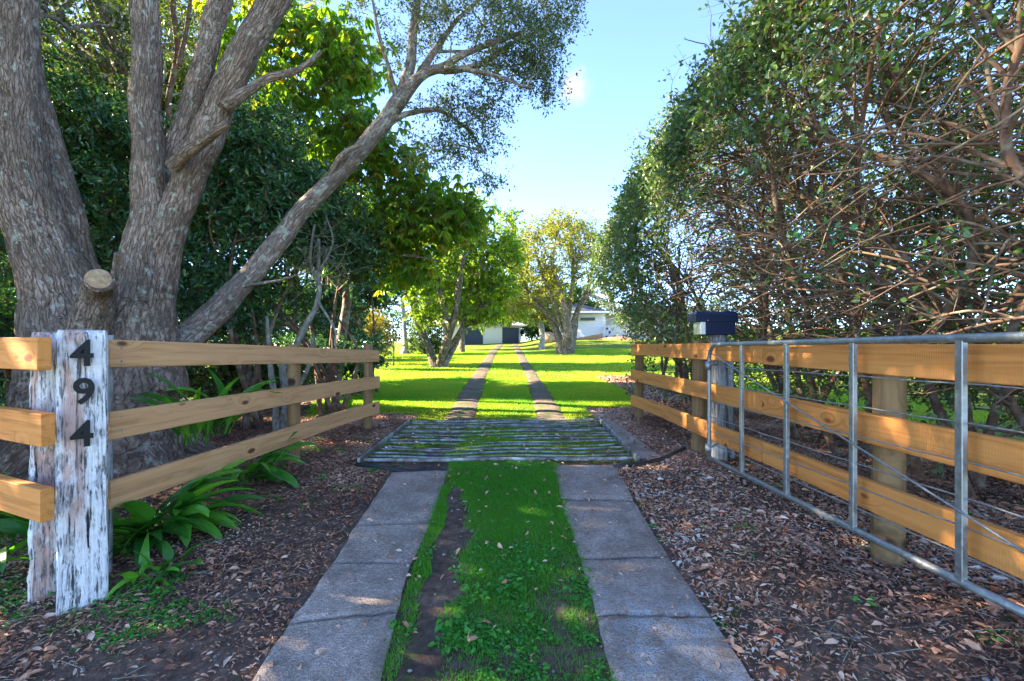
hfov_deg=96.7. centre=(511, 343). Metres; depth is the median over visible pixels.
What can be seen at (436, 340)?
bush
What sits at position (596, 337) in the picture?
retaining wall
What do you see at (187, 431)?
strap leaf plant
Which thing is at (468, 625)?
weeds
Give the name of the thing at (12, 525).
strap leaf plant
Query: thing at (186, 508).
strap leaf plant
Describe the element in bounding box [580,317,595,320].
window
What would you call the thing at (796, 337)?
hedgerow
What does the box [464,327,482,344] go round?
garage door
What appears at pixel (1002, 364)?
wooden fence
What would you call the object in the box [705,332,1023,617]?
farm gate
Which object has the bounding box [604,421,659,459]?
kerb
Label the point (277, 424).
sapling
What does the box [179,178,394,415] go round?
evergreen shrub
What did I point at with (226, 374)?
evergreen shrub
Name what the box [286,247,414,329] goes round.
tree
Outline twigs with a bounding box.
[0,409,1023,680]
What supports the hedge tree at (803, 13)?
on the ground at (424, 662)
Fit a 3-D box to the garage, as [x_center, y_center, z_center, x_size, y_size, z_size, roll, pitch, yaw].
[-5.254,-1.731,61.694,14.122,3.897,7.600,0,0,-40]
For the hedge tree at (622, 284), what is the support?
on the ground at (424, 662)
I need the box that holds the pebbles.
[0,442,998,680]
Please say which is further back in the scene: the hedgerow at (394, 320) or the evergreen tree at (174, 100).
the hedgerow at (394, 320)
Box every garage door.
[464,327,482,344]
[502,327,518,342]
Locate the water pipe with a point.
(622, 464)
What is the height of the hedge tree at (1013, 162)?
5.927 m
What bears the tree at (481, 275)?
on the ground at (424, 662)
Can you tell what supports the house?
on the ground at (424, 662)
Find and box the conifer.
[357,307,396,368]
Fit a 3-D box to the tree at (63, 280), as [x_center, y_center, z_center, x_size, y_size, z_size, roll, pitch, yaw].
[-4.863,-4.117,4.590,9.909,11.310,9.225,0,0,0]
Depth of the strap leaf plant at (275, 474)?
4.40 m
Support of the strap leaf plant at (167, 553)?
on the ground at (424, 662)
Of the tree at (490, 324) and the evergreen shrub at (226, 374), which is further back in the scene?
the tree at (490, 324)
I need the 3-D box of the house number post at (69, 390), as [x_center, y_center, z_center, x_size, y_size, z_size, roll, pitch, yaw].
[-2.664,0.778,2.746,0.496,1.728,0.262,0,0,21]
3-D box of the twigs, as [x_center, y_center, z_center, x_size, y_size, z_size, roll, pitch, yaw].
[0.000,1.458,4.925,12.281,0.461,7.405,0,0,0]
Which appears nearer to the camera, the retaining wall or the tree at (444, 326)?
the tree at (444, 326)
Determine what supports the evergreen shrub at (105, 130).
on the ground at (424, 662)
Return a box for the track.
[444,344,565,422]
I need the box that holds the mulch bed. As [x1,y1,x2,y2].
[597,337,636,339]
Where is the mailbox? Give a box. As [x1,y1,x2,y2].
[688,311,737,334]
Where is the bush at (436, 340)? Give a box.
[402,319,444,353]
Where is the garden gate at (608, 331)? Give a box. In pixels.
[603,326,634,337]
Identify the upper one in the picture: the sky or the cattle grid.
the sky
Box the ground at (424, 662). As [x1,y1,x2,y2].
[0,338,1023,680]
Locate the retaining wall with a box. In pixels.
[576,333,602,339]
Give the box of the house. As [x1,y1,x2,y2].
[554,304,695,337]
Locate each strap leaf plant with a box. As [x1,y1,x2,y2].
[0,470,130,572]
[30,459,280,567]
[106,533,213,597]
[128,368,281,446]
[224,431,316,488]
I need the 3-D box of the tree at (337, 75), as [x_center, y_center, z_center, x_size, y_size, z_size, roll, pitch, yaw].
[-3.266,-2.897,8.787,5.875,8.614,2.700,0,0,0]
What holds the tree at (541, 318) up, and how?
on the ground at (424, 662)
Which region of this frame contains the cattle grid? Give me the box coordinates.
[357,417,639,461]
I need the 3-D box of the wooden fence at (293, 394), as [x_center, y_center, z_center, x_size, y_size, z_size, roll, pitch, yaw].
[-2.385,0.845,4.944,0.201,1.800,4.109,0,0,7]
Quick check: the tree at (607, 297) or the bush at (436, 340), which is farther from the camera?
the tree at (607, 297)
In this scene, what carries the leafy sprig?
attached to the hedge tree at (803, 13)
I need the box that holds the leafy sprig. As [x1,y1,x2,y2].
[768,216,875,246]
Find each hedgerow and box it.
[179,302,744,342]
[662,323,1023,343]
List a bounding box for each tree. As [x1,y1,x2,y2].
[0,0,322,480]
[1,51,264,383]
[40,0,333,136]
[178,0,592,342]
[180,118,404,383]
[189,0,494,398]
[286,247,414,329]
[381,275,444,353]
[398,187,531,367]
[405,251,486,338]
[427,261,536,351]
[457,233,533,334]
[495,204,611,353]
[510,271,565,348]
[521,310,558,340]
[536,263,601,308]
[581,164,803,389]
[583,114,880,404]
[588,219,634,308]
[601,17,1016,431]
[634,0,1023,459]
[667,0,1023,500]
[760,0,1023,437]
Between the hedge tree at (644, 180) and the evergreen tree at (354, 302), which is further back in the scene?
the evergreen tree at (354, 302)
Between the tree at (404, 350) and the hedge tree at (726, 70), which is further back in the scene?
the tree at (404, 350)
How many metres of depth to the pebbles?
2.92 m
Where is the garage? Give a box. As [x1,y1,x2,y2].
[414,320,527,344]
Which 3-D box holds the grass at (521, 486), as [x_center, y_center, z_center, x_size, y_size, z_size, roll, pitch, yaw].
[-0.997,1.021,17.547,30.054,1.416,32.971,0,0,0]
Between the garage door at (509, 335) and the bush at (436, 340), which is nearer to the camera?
the bush at (436, 340)
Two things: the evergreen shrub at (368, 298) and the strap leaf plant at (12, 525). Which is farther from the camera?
the evergreen shrub at (368, 298)
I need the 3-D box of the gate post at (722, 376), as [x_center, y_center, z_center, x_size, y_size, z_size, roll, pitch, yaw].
[2.336,0.695,5.032,0.321,1.615,0.190,0,0,0]
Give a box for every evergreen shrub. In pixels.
[0,0,100,336]
[0,55,199,336]
[0,302,16,440]
[125,77,360,430]
[177,317,382,410]
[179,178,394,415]
[286,262,407,393]
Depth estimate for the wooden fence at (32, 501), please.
2.49 m
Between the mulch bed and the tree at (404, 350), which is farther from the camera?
the mulch bed
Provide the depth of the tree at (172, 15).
9.88 m
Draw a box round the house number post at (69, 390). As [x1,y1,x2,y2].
[27,329,108,616]
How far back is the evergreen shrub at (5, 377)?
6.34 m
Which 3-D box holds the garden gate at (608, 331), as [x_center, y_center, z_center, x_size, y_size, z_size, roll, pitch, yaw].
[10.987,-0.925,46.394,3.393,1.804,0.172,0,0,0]
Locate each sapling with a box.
[258,212,371,431]
[381,307,400,364]
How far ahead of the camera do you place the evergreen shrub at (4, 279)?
6.70 m
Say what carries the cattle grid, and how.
on the ground at (424, 662)
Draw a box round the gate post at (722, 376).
[708,335,734,461]
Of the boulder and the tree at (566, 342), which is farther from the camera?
the boulder
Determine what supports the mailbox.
on the gate post at (722, 376)
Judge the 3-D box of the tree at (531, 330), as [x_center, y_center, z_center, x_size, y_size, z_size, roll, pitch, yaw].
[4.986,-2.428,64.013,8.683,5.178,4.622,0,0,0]
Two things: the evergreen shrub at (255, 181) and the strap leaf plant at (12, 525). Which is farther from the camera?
the evergreen shrub at (255, 181)
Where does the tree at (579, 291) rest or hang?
on the ground at (424, 662)
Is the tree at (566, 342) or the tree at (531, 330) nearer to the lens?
the tree at (566, 342)
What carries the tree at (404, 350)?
on the ground at (424, 662)
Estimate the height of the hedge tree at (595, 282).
5.790 m
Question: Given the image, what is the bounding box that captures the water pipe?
[355,446,686,470]
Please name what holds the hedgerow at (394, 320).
on the ground at (424, 662)
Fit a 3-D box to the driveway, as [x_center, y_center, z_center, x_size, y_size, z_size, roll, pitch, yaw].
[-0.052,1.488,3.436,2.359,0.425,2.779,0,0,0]
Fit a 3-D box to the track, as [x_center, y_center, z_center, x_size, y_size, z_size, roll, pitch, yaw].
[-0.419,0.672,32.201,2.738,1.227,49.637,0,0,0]
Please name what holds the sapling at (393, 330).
on the ground at (424, 662)
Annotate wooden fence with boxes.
[0,337,54,522]
[107,335,379,573]
[631,341,1023,579]
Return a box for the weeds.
[0,433,1023,680]
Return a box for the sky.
[9,0,1023,342]
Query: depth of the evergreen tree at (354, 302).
12.86 m
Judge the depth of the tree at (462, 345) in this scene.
33.48 m
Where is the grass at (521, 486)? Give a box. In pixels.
[205,348,1014,680]
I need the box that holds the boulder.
[545,332,555,343]
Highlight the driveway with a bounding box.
[253,465,751,680]

